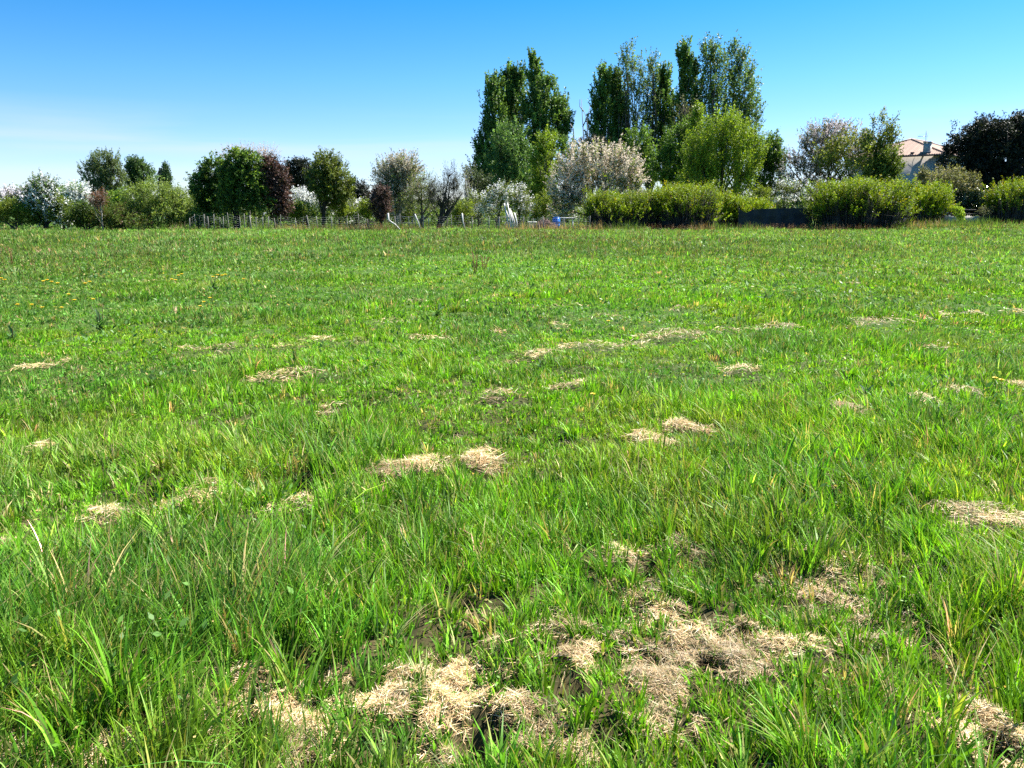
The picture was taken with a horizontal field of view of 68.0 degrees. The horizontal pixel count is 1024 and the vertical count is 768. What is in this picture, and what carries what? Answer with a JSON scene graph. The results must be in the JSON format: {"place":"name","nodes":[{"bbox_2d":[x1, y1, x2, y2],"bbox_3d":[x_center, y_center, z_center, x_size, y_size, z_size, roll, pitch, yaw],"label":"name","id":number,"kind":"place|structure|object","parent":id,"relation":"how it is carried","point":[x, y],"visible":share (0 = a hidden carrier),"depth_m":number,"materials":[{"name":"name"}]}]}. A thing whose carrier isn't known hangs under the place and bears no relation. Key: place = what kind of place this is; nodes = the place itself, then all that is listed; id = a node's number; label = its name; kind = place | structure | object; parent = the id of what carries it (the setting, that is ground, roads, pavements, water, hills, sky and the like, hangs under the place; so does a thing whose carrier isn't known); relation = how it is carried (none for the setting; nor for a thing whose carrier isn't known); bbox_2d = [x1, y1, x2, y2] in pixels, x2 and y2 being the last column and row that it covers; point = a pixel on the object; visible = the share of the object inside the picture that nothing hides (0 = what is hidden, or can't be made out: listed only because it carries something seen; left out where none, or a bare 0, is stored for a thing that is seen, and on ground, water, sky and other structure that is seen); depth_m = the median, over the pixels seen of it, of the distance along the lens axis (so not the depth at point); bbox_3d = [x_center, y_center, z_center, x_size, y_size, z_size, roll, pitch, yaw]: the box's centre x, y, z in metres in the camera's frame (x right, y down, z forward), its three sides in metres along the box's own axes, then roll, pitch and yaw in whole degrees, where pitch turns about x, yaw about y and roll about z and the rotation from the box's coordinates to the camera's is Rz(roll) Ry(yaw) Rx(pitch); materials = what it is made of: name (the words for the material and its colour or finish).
{"place":"outdoors","nodes":[
{"label":"outdoors","id":0,"kind":"place"},
{"bbox_2d":[0,209,1023,767],"bbox_3d":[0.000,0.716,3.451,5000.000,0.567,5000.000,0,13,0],"label":"ground","id":1,"kind":"structure","parent":0,"point":[492,721],"depth_m":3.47,"materials":[{"name":"green plant"}]},
{"bbox_2d":[0,182,27,225],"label":"hawthorn tree","id":2,"kind":"object","parent":1,"relation":"on","point":[15,192],"visible":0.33,"depth_m":67.31,"materials":[{"name":"white plant"}]},
{"bbox_2d":[0,195,39,229],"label":"shrub","id":3,"kind":"object","parent":1,"relation":"on","point":[7,210],"visible":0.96,"depth_m":55.75,"materials":[{"name":"green plant"}]},
{"bbox_2d":[9,361,59,371],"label":"straw heap","id":4,"kind":"object","parent":1,"relation":"on","point":[34,366],"visible":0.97,"depth_m":7.70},
{"bbox_2d":[15,169,68,228],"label":"hawthorn tree","id":5,"kind":"object","parent":1,"relation":"on","point":[40,190],"visible":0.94,"depth_m":55.88,"materials":[{"name":"white plant"}]},
{"bbox_2d":[46,192,74,228],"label":"shrub","id":6,"kind":"object","parent":1,"relation":"on","point":[64,203],"visible":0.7,"depth_m":56.19,"materials":[{"name":"green plant"}]},
{"bbox_2d":[59,178,93,207],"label":"hawthorn tree","id":7,"kind":"object","parent":1,"relation":"on","point":[76,192],"visible":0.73,"depth_m":63.62,"materials":[{"name":"white plant"}]},
{"bbox_2d":[61,197,106,229],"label":"bush","id":8,"kind":"object","parent":1,"relation":"on","point":[78,216],"visible":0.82,"depth_m":54.76,"materials":[{"name":"green plant"}]},
{"bbox_2d":[84,187,111,229],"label":"sapling","id":9,"kind":"object","parent":1,"relation":"on","point":[99,201],"visible":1,"depth_m":53.43,"materials":[{"name":"brown plant"}]},
{"bbox_2d":[88,305,110,329],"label":"dock plant","id":10,"kind":"object","parent":1,"relation":"on","point":[100,324],"visible":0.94,"depth_m":10.09,"materials":[{"name":"green plant"}]},
{"bbox_2d":[76,147,129,202],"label":"poplar tree","id":11,"kind":"object","parent":1,"relation":"on","point":[106,171],"visible":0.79,"depth_m":88.01,"materials":[{"name":"green plant"}]},
{"bbox_2d":[101,185,130,214],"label":"shrub","id":12,"kind":"object","parent":1,"relation":"on","point":[113,197],"visible":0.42,"depth_m":61.85,"materials":[{"name":"green plant"}]},
{"bbox_2d":[87,200,157,229],"bbox_3d":[-27.956,-12.079,54.654,5.062,2.448,3.023,0,13,0],"label":"bush","id":13,"kind":"object","parent":1,"relation":"on","point":[114,220],"visible":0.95,"depth_m":54.36,"materials":[{"name":"green plant"}]},
{"bbox_2d":[122,154,159,195],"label":"poplar tree","id":14,"kind":"object","parent":1,"relation":"on","point":[134,167],"visible":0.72,"depth_m":91.95,"materials":[{"name":"green plant"}]},
{"bbox_2d":[117,175,197,227],"bbox_3d":[-26.333,-13.372,56.343,5.834,4.178,4.712,0,13,0],"label":"willow bush","id":15,"kind":"object","parent":1,"relation":"on","point":[147,202],"visible":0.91,"depth_m":55.77,"materials":[{"name":"green plant"}]},
{"bbox_2d":[160,161,172,187],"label":"cypress tree","id":16,"kind":"object","parent":1,"relation":"on","point":[166,173],"visible":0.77,"depth_m":134.66,"materials":[{"name":"green plant"}]},
{"bbox_2d":[148,474,230,521],"bbox_3d":[-1.739,0.630,4.186,0.500,0.149,0.708,0,13,0],"label":"straw heap","id":17,"kind":"object","parent":1,"relation":"on","point":[197,492],"visible":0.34,"depth_m":4.21,"materials":[{"name":"plant"}]},
{"bbox_2d":[183,150,232,227],"bbox_3d":[-23.695,-15.277,60.151,4.359,6.131,3.391,0,13,0],"label":"tree","id":18,"kind":"object","parent":1,"relation":"on","point":[203,180],"visible":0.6,"depth_m":59.37,"materials":[{"name":"green plant"}]},
{"bbox_2d":[183,210,237,228],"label":"shrub","id":19,"kind":"object","parent":1,"relation":"on","point":[210,220],"visible":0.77,"depth_m":56.46,"materials":[{"name":"green plant"}]},
{"bbox_2d":[210,145,276,228],"bbox_3d":[-20.398,-14.951,58.170,5.407,6.367,3.700,0,13,0],"label":"tree","id":20,"kind":"object","parent":1,"relation":"on","point":[240,188],"visible":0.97,"depth_m":57.39,"materials":[{"name":"green plant"}]},
{"bbox_2d":[160,680,331,762],"bbox_3d":[-0.832,1.073,2.414,0.588,0.213,0.404,0,13,0],"label":"straw heap","id":21,"kind":"object","parent":1,"relation":"on","point":[297,708],"visible":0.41,"depth_m":2.42,"materials":[{"name":"plant"}]},
{"bbox_2d":[215,141,283,226],"bbox_3d":[-21.312,-16.241,61.869,5.689,7.213,3.249,0,13,0],"label":"tree","id":22,"kind":"object","parent":1,"relation":"on","point":[248,223],"visible":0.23,"depth_m":61.36,"materials":[{"name":"brown plant"}]},
{"bbox_2d":[254,152,296,228],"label":"tree","id":23,"kind":"object","parent":1,"relation":"on","point":[277,177],"visible":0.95,"depth_m":58.16,"materials":[{"name":"brown plant"}]},
{"bbox_2d":[243,367,312,381],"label":"straw heap","id":24,"kind":"object","parent":1,"relation":"on","point":[261,375],"visible":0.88,"depth_m":7.24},
{"bbox_2d":[283,155,312,200],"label":"pine tree","id":25,"kind":"object","parent":1,"relation":"on","point":[297,166],"visible":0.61,"depth_m":103.39,"materials":[{"name":"green plant"}]},
{"bbox_2d":[289,185,311,223],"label":"fruit tree","id":26,"kind":"object","parent":1,"relation":"on","point":[300,192],"visible":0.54,"depth_m":69.50,"materials":[{"name":"white plant"}]},
{"bbox_2d":[288,197,320,226],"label":"fruit tree","id":27,"kind":"object","parent":1,"relation":"on","point":[299,214],"visible":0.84,"depth_m":62.20,"materials":[{"name":"green plant"}]},
{"bbox_2d":[302,145,357,226],"bbox_3d":[-14.857,-16.010,62.010,4.593,6.711,3.617,0,13,0],"label":"tree","id":28,"kind":"object","parent":1,"relation":"on","point":[324,179],"visible":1,"depth_m":61.35,"materials":[{"name":"green plant"}]},
{"bbox_2d":[327,199,358,227],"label":"fruit tree","id":29,"kind":"object","parent":1,"relation":"on","point":[346,212],"visible":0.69,"depth_m":63.25,"materials":[{"name":"green plant"}]},
{"bbox_2d":[346,177,370,203],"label":"tree","id":30,"kind":"object","parent":1,"relation":"on","point":[361,191],"visible":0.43,"depth_m":84.96,"materials":[{"name":"green plant"}]},
{"bbox_2d":[348,196,372,225],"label":"fruit tree","id":31,"kind":"object","parent":1,"relation":"on","point":[356,205],"visible":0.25,"depth_m":66.07,"materials":[{"name":"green plant"}]},
{"bbox_2d":[356,196,373,225],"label":"fruit tree","id":32,"kind":"object","parent":1,"relation":"on","point":[362,206],"visible":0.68,"depth_m":64.01,"materials":[{"name":"green plant"}]},
{"bbox_2d":[164,198,588,225],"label":"undergrowth","id":33,"kind":"object","parent":1,"relation":"on","point":[433,217],"visible":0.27,"depth_m":68.69,"materials":[{"name":"green plant"}]},
{"bbox_2d":[365,180,393,228],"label":"tree","id":34,"kind":"object","parent":1,"relation":"on","point":[380,199],"visible":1,"depth_m":54.74,"materials":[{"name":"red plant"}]},
{"bbox_2d":[189,213,590,229],"bbox_3d":[-8.945,-11.887,55.810,29.392,1.381,0.725,0,13,0],"label":"wire fence","id":35,"kind":"object","parent":1,"relation":"on","point":[295,222],"visible":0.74,"depth_m":55.77,"materials":[{"name":"grey metal"}]},
{"bbox_2d":[361,456,429,481],"bbox_3d":[-0.727,0.506,4.625,0.443,0.133,0.451,-10,16,-37],"label":"straw heap","id":36,"kind":"object","parent":1,"relation":"on","point":[382,469],"visible":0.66,"depth_m":4.60,"materials":[{"name":"plant"}]},
{"bbox_2d":[366,147,430,226],"bbox_3d":[-9.084,-15.664,60.965,5.278,6.562,3.422,0,13,0],"label":"budding tree","id":37,"kind":"object","parent":1,"relation":"on","point":[399,168],"visible":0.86,"depth_m":60.30,"materials":[{"name":"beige plant"}]},
{"bbox_2d":[0,197,814,214],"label":"treeline","id":38,"kind":"object","parent":1,"relation":"on","point":[463,202],"depth_m":173.89,"materials":[{"name":"green plant"}]},
{"bbox_2d":[342,658,495,754],"bbox_3d":[-0.299,1.063,2.566,0.538,0.177,0.448,0,13,0],"label":"straw heap","id":39,"kind":"object","parent":1,"relation":"on","point":[463,701],"visible":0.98,"depth_m":2.52,"materials":[{"name":"plant"}]},
{"bbox_2d":[396,168,441,227],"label":"willow tree","id":40,"kind":"object","parent":1,"relation":"on","point":[419,194],"visible":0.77,"depth_m":59.12,"materials":[{"name":"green plant"}]},
{"bbox_2d":[423,159,467,229],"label":"grey tree","id":41,"kind":"object","parent":1,"relation":"on","point":[446,199],"visible":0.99,"depth_m":56.60,"materials":[{"name":"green plant"}]},
{"bbox_2d":[450,195,476,226],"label":"fruit tree","id":42,"kind":"object","parent":1,"relation":"on","point":[461,208],"visible":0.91,"depth_m":64.12,"materials":[{"name":"green plant"}]},
{"bbox_2d":[458,163,472,224],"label":"twiggy tree","id":43,"kind":"object","parent":1,"relation":"on","point":[466,192],"visible":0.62,"depth_m":69.66,"materials":[{"name":"grey plant"}]},
{"bbox_2d":[466,189,491,225],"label":"fruit tree","id":44,"kind":"object","parent":1,"relation":"on","point":[477,215],"visible":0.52,"depth_m":65.93,"materials":[{"name":"green plant"}]},
{"bbox_2d":[461,162,507,219],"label":"tree","id":45,"kind":"object","parent":1,"relation":"on","point":[477,177],"visible":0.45,"depth_m":78.78,"materials":[{"name":"green plant"}]},
{"bbox_2d":[458,445,517,477],"bbox_3d":[-0.160,0.483,4.910,0.435,0.147,0.446,0,13,0],"label":"straw heap","id":46,"kind":"object","parent":1,"relation":"on","point":[477,454],"visible":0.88,"depth_m":4.87,"materials":[{"name":"plant"}]},
{"bbox_2d":[465,68,515,221],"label":"poplar tree","id":47,"kind":"object","parent":1,"relation":"on","point":[493,87],"visible":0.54,"depth_m":88.66,"materials":[{"name":"green plant"}]},
{"bbox_2d":[476,178,517,227],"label":"fruit tree","id":48,"kind":"object","parent":1,"relation":"on","point":[501,196],"visible":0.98,"depth_m":61.02,"materials":[{"name":"white plant"}]},
{"bbox_2d":[478,114,543,218],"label":"tree","id":49,"kind":"object","parent":1,"relation":"on","point":[506,152],"visible":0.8,"depth_m":76.08,"materials":[{"name":"green plant"}]},
{"bbox_2d":[0,250,1023,767],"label":"dry straw","id":50,"kind":"object","parent":1,"relation":"on","point":[702,626],"visible":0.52,"depth_m":2.83,"materials":[{"name":"plant"}]},
{"bbox_2d":[493,57,530,211],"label":"poplar tree","id":51,"kind":"object","parent":1,"relation":"on","point":[514,83],"visible":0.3,"depth_m":89.68,"materials":[{"name":"green plant"}]},
{"bbox_2d":[0,220,1023,335],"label":"sorrel","id":52,"kind":"object","parent":1,"relation":"on","point":[516,233],"visible":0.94,"depth_m":29.70,"materials":[{"name":"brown plant"}]},
{"bbox_2d":[506,179,537,225],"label":"fruit tree","id":53,"kind":"object","parent":1,"relation":"on","point":[522,198],"visible":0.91,"depth_m":64.04,"materials":[{"name":"white plant"}]},
{"bbox_2d":[527,187,552,221],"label":"fruit tree","id":54,"kind":"object","parent":1,"relation":"on","point":[544,206],"visible":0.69,"depth_m":67.81,"materials":[{"name":"green plant"}]},
{"bbox_2d":[526,124,560,204],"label":"tree","id":55,"kind":"object","parent":1,"relation":"on","point":[543,147],"visible":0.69,"depth_m":74.58,"materials":[{"name":"green plant"}]},
{"bbox_2d":[512,46,575,221],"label":"poplar tree","id":56,"kind":"object","parent":1,"relation":"on","point":[542,101],"visible":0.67,"depth_m":86.93,"materials":[{"name":"green plant"}]},
{"bbox_2d":[534,218,557,229],"bbox_3d":[2.461,-11.804,56.249,2.089,1.018,1.657,0,13,0],"label":"brushwood pile","id":57,"kind":"object","parent":1,"relation":"on","point":[549,223],"visible":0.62,"depth_m":56.05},
{"bbox_2d":[555,132,580,222],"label":"tree","id":58,"kind":"object","parent":1,"relation":"on","point":[561,146],"visible":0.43,"depth_m":79.24,"materials":[{"name":"green plant"}]},
{"bbox_2d":[575,133,615,192],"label":"tree","id":59,"kind":"object","parent":1,"relation":"on","point":[589,140],"visible":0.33,"depth_m":79.98,"materials":[{"name":"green plant"}]},
{"bbox_2d":[541,133,651,223],"bbox_3d":[7.081,-16.881,63.516,9.281,7.745,5.945,0,13,0],"label":"blossom tree","id":60,"kind":"object","parent":1,"relation":"on","point":[573,184],"visible":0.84,"depth_m":62.94,"materials":[{"name":"white plant"}]},
{"bbox_2d":[584,59,622,184],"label":"poplar tree","id":61,"kind":"object","parent":1,"relation":"on","point":[601,114],"visible":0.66,"depth_m":89.42,"materials":[{"name":"green plant"}]},
{"bbox_2d":[608,63,631,143],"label":"poplar tree","id":62,"kind":"object","parent":1,"relation":"on","point":[616,85],"visible":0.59,"depth_m":91.04,"materials":[{"name":"green plant"}]},
{"bbox_2d":[578,185,669,228],"bbox_3d":[8.629,-13.434,57.994,6.788,3.538,5.918,-4,14,-19],"label":"hedge shrub","id":63,"kind":"object","parent":1,"relation":"on","point":[616,209],"visible":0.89,"depth_m":56.84,"materials":[{"name":"green plant"}]},
{"bbox_2d":[614,36,651,186],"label":"poplar tree","id":64,"kind":"object","parent":1,"relation":"on","point":[631,86],"visible":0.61,"depth_m":90.01,"materials":[{"name":"green plant"}]},
{"bbox_2d":[618,120,661,192],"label":"tree","id":65,"kind":"object","parent":1,"relation":"on","point":[644,145],"visible":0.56,"depth_m":79.86,"materials":[{"name":"green plant"}]},
{"bbox_2d":[637,48,666,192],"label":"poplar tree","id":66,"kind":"object","parent":1,"relation":"on","point":[650,109],"visible":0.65,"depth_m":91.23,"materials":[{"name":"green plant"}]},
{"bbox_2d":[651,60,676,185],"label":"poplar tree","id":67,"kind":"object","parent":1,"relation":"on","point":[666,81],"visible":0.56,"depth_m":91.83,"materials":[{"name":"green plant"}]},
{"bbox_2d":[631,327,705,343],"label":"straw heap","id":68,"kind":"object","parent":1,"relation":"on","point":[673,330],"visible":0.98,"depth_m":9.48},
{"bbox_2d":[646,115,693,187],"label":"tree","id":69,"kind":"object","parent":1,"relation":"on","point":[671,156],"visible":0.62,"depth_m":74.29,"materials":[{"name":"green plant"}]},
{"bbox_2d":[583,608,767,706],"bbox_3d":[0.632,1.020,2.803,0.789,0.190,0.598,-7,15,-29],"label":"straw heap","id":70,"kind":"object","parent":1,"relation":"on","point":[657,671],"visible":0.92,"depth_m":2.73,"materials":[{"name":"plant"}]},
{"bbox_2d":[648,416,719,436],"bbox_3d":[1.248,0.297,5.567,0.560,0.146,0.415,0,13,0],"label":"straw heap","id":71,"kind":"object","parent":1,"relation":"on","point":[678,420],"visible":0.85,"depth_m":5.53,"materials":[{"name":"plant"}]},
{"bbox_2d":[666,93,703,182],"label":"tree","id":72,"kind":"object","parent":1,"relation":"on","point":[683,108],"visible":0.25,"depth_m":83.33,"materials":[{"name":"green plant"}]},
{"bbox_2d":[669,35,706,178],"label":"poplar tree","id":73,"kind":"object","parent":1,"relation":"on","point":[687,64],"visible":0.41,"depth_m":87.53,"materials":[{"name":"green plant"}]},
{"bbox_2d":[650,177,730,228],"bbox_3d":[13.229,-13.587,57.480,5.803,4.022,5.942,0,13,0],"label":"hedge shrub","id":74,"kind":"object","parent":1,"relation":"on","point":[686,205],"visible":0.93,"depth_m":56.08,"materials":[{"name":"green plant"}]},
{"bbox_2d":[686,100,713,184],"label":"tree","id":75,"kind":"object","parent":1,"relation":"on","point":[697,112],"visible":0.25,"depth_m":72.03,"materials":[{"name":"green plant"}]},
{"bbox_2d":[691,31,734,185],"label":"poplar tree","id":76,"kind":"object","parent":1,"relation":"on","point":[713,96],"visible":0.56,"depth_m":86.62,"materials":[{"name":"green plant"}]},
{"bbox_2d":[608,181,823,217],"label":"undergrowth","id":77,"kind":"object","parent":1,"relation":"on","point":[752,196],"visible":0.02,"depth_m":81.80,"materials":[{"name":"green plant"}]},
{"bbox_2d":[674,100,772,223],"bbox_3d":[18.024,-18.775,65.316,8.103,10.586,5.365,-5,14,-20],"label":"tree","id":78,"kind":"object","parent":1,"relation":"on","point":[705,166],"visible":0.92,"depth_m":64.67,"materials":[{"name":"green plant"}]},
{"bbox_2d":[714,29,767,193],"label":"poplar tree","id":79,"kind":"object","parent":1,"relation":"on","point":[744,104],"visible":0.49,"depth_m":88.52,"materials":[{"name":"green plant"}]},
{"bbox_2d":[717,188,775,227],"bbox_3d":[18.654,-14.097,61.218,5.587,3.410,3.804,0,13,0],"label":"hedge shrub","id":80,"kind":"object","parent":1,"relation":"on","point":[732,205],"visible":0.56,"depth_m":60.82,"materials":[{"name":"green plant"}]},
{"bbox_2d":[748,184,774,205],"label":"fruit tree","id":81,"kind":"object","parent":1,"relation":"on","point":[759,192],"visible":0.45,"depth_m":63.85,"materials":[{"name":"green plant"}]},
{"bbox_2d":[743,128,789,203],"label":"tree","id":82,"kind":"object","parent":1,"relation":"on","point":[773,154],"visible":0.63,"depth_m":68.65,"materials":[{"name":"green plant"}]},
{"bbox_2d":[737,208,812,228],"bbox_3d":[20.348,-12.753,58.776,5.507,1.699,0.226,2,13,8],"label":"netting screen","id":83,"kind":"object","parent":1,"relation":"on","point":[793,217],"visible":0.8,"depth_m":58.72,"materials":[{"name":"fabric"}]},
{"bbox_2d":[766,173,808,207],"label":"fruit tree","id":84,"kind":"object","parent":1,"relation":"on","point":[786,188],"visible":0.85,"depth_m":63.84,"materials":[{"name":"white plant"}]},
{"bbox_2d":[769,114,896,203],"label":"blossom tree","id":85,"kind":"object","parent":1,"relation":"on","point":[827,132],"visible":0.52,"depth_m":66.54,"materials":[{"name":"white plant"}]},
{"bbox_2d":[793,581,916,647],"bbox_3d":[1.377,0.951,3.146,0.545,0.132,0.620,0,13,0],"label":"straw heap","id":86,"kind":"object","parent":1,"relation":"on","point":[859,617],"visible":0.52,"depth_m":3.24,"materials":[{"name":"plant"}]},
{"bbox_2d":[807,106,909,181],"bbox_3d":[29.240,-18.535,64.659,7.986,9.912,5.178,0,13,0],"label":"cherry tree","id":87,"kind":"object","parent":1,"relation":"on","point":[867,144],"visible":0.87,"depth_m":63.68,"materials":[{"name":"green plant"}]},
{"bbox_2d":[797,172,923,229],"bbox_3d":[25.803,-13.518,56.432,8.366,4.267,6.942,0,13,0],"label":"hedge shrub","id":88,"kind":"object","parent":1,"relation":"on","point":[856,201],"visible":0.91,"depth_m":55.16,"materials":[{"name":"green plant"}]},
{"bbox_2d":[847,315,915,325],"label":"straw heap","id":89,"kind":"object","parent":1,"relation":"on","point":[877,320],"visible":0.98,"depth_m":10.76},
{"bbox_2d":[859,143,907,185],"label":"tree","id":90,"kind":"object","parent":1,"relation":"on","point":[882,159],"visible":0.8,"depth_m":62.95,"materials":[{"name":"green plant"}]},
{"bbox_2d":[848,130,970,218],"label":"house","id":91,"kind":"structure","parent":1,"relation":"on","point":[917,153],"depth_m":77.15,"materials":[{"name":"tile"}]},
{"bbox_2d":[904,178,960,223],"bbox_3d":[33.578,-14.661,61.139,4.741,3.753,4.034,0,13,0],"label":"hedge shrub","id":92,"kind":"object","parent":1,"relation":"on","point":[933,202],"visible":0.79,"depth_m":60.55,"materials":[{"name":"green plant"}]},
{"bbox_2d":[913,164,982,215],"bbox_3d":[36.665,-16.048,63.984,6.117,5.177,3.402,0,13,0],"label":"shrub","id":93,"kind":"object","parent":1,"relation":"on","point":[961,180],"visible":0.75,"depth_m":63.39,"materials":[{"name":"green plant"}]},
{"bbox_2d":[952,205,964,222],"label":"shrub","id":94,"kind":"object","parent":1,"relation":"on","point":[957,209],"visible":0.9,"depth_m":60.38,"materials":[{"name":"green plant"}]},
{"bbox_2d":[940,209,987,222],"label":"wall","id":95,"kind":"structure","parent":1,"relation":"on","point":[965,216],"depth_m":62.91,"materials":[{"name":"concrete"}]},
{"bbox_2d":[914,693,1023,767],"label":"straw heap","id":96,"kind":"object","parent":1,"relation":"on","point":[985,707],"visible":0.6,"depth_m":2.39,"materials":[{"name":"plant"}]},
{"bbox_2d":[948,183,989,215],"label":"laurel hedge","id":97,"kind":"object","parent":1,"relation":"on","point":[969,200],"visible":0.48,"depth_m":63.60,"materials":[{"name":"green plant"}]},
{"bbox_2d":[935,109,1023,201],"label":"oak tree","id":98,"kind":"object","parent":1,"relation":"on","point":[985,147],"visible":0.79,"depth_m":66.72,"materials":[{"name":"black plant"}]},
{"bbox_2d":[974,205,994,221],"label":"shrub","id":99,"kind":"object","parent":1,"relation":"on","point":[983,210],"visible":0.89,"depth_m":61.43,"materials":[{"name":"green plant"}]},
{"bbox_2d":[971,498,1023,526],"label":"straw heap","id":100,"kind":"object","parent":1,"relation":"on","point":[998,511],"visible":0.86,"depth_m":3.96,"materials":[{"name":"plant"}]},
{"bbox_2d":[978,175,1023,223],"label":"hedge shrub","id":101,"kind":"object","parent":1,"relation":"on","point":[1006,199],"visible":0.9,"depth_m":61.54,"materials":[{"name":"green plant"}]},
{"bbox_2d":[0,0,1023,207],"label":"sky","id":102,"kind":"structure","parent":0,"point":[175,82],"materials":[{"name":"blue"}]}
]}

